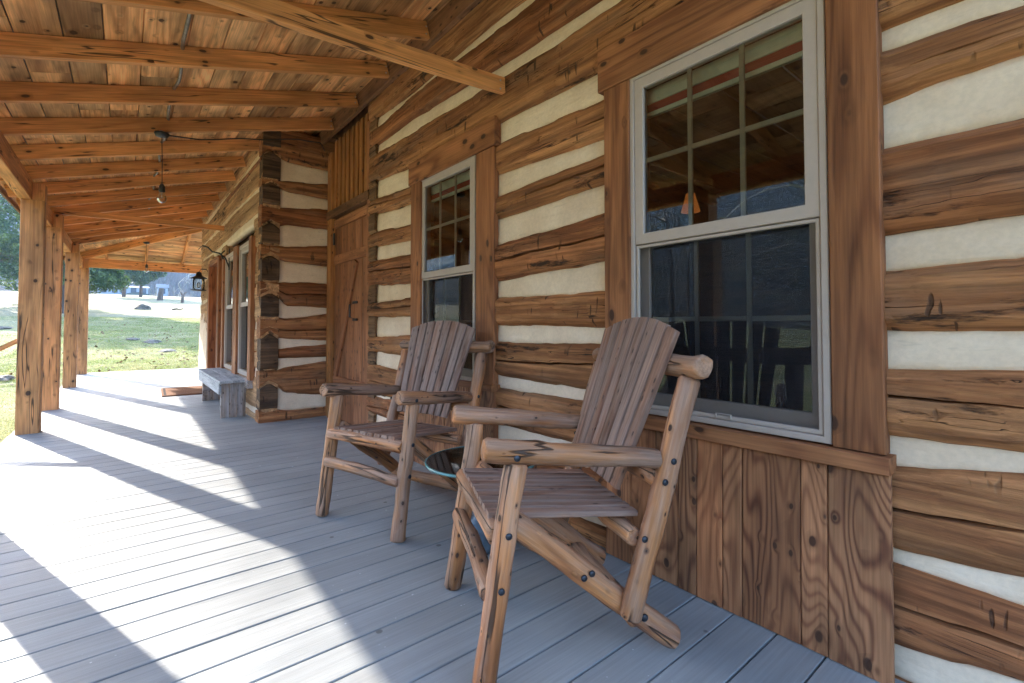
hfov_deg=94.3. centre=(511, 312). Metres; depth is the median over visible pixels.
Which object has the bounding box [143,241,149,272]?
pendant light
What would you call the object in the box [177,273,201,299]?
bare tree
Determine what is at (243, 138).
light cable
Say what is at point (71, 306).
porch post
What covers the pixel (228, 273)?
window
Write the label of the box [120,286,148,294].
shed
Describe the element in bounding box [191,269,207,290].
wall lantern
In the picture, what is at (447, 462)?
round glass table
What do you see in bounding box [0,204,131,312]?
evergreen tree
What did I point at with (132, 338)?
rock
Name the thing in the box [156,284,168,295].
farmhouse
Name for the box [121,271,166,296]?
evergreen tree
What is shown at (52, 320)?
porch post
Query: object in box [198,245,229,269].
iron hook
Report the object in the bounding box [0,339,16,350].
stair handrail
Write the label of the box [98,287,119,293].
shed
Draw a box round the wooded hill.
[0,203,200,296]
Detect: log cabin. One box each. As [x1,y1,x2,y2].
[198,131,334,422]
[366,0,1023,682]
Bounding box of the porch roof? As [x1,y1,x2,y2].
[0,0,504,273]
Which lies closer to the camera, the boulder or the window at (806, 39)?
the window at (806, 39)
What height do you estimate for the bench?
0.419 m
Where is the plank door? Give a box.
[316,105,370,424]
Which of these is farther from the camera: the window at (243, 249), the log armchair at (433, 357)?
the window at (243, 249)
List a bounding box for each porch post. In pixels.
[14,183,47,434]
[42,214,63,410]
[62,243,79,387]
[77,259,88,374]
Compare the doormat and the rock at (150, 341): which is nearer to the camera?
the doormat
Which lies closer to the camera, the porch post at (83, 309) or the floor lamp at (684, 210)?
the floor lamp at (684, 210)
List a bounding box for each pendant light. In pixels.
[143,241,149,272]
[154,130,169,202]
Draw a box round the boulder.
[134,304,150,309]
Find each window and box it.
[224,251,232,369]
[238,240,248,375]
[422,155,475,380]
[630,0,832,444]
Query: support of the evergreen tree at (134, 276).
on the lawn at (111, 305)
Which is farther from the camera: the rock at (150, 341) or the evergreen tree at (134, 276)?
the evergreen tree at (134, 276)
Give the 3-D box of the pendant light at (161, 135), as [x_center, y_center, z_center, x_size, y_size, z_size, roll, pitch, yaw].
[-3.043,-1.266,4.121,0.110,0.633,0.107,1,-2,-39]
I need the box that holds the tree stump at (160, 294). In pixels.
[157,288,163,300]
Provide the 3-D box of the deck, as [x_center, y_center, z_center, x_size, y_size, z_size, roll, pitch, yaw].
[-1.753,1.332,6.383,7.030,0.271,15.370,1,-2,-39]
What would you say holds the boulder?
on the lawn at (111, 305)
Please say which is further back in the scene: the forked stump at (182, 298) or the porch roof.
the forked stump at (182, 298)
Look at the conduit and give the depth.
3.31 m
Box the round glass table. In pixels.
[425,446,534,554]
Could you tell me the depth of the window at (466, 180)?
3.39 m
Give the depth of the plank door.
4.96 m
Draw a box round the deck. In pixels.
[0,368,905,682]
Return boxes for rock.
[0,326,13,328]
[0,375,14,381]
[125,337,139,339]
[143,339,160,343]
[158,349,175,352]
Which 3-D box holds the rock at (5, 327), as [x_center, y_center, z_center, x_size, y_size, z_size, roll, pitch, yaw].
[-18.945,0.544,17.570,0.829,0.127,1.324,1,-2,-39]
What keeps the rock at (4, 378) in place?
on the lawn at (111, 305)
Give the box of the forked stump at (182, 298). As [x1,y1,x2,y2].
[180,292,185,302]
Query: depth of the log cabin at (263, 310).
5.32 m
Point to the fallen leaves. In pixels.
(136, 347)
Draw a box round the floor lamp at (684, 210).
[681,193,699,355]
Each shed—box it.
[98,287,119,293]
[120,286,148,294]
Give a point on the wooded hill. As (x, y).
(192, 294)
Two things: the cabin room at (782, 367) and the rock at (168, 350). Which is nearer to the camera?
the cabin room at (782, 367)
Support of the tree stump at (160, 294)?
on the lawn at (111, 305)
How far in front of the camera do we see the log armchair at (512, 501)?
1.48 m
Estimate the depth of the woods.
113.66 m
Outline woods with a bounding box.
[0,194,201,296]
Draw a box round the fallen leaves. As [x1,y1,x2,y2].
[1,322,198,440]
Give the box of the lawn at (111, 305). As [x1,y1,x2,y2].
[0,291,200,442]
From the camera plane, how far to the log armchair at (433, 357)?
2.70 m
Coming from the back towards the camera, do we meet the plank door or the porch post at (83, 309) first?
the porch post at (83, 309)
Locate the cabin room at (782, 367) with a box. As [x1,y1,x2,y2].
[434,20,811,411]
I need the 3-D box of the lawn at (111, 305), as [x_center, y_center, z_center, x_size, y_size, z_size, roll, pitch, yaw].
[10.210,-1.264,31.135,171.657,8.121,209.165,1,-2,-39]
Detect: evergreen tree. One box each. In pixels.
[0,195,19,290]
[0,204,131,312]
[116,269,151,296]
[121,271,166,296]
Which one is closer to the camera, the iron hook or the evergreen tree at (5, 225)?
the iron hook
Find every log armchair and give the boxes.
[315,320,494,542]
[444,317,712,682]
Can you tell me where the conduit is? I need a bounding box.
[148,14,191,208]
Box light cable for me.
[170,135,324,150]
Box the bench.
[198,368,246,418]
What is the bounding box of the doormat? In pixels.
[161,386,201,396]
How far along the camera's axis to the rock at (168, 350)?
14.72 m

